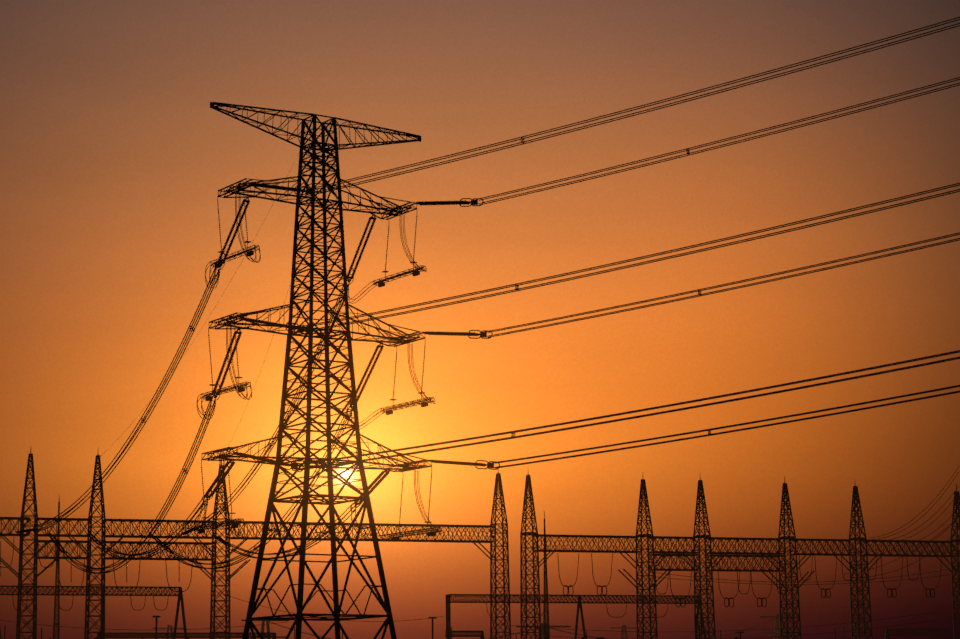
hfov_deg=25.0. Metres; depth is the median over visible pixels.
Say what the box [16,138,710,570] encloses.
string fittings
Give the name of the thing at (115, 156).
sky
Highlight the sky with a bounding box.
[0,0,959,638]
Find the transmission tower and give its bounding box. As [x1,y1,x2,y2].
[201,102,431,638]
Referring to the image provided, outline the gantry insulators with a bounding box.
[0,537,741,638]
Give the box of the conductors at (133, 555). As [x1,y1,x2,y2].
[33,17,959,573]
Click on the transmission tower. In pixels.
(335, 615)
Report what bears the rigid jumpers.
attached to the transmission tower
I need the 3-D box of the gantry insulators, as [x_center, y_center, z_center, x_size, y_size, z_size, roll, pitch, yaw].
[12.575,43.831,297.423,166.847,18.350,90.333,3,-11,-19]
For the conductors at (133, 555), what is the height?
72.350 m
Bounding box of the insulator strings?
[17,182,485,550]
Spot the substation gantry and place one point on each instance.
(663, 554)
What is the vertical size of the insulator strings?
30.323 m
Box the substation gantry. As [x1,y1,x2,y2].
[0,449,959,638]
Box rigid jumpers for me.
[189,192,441,540]

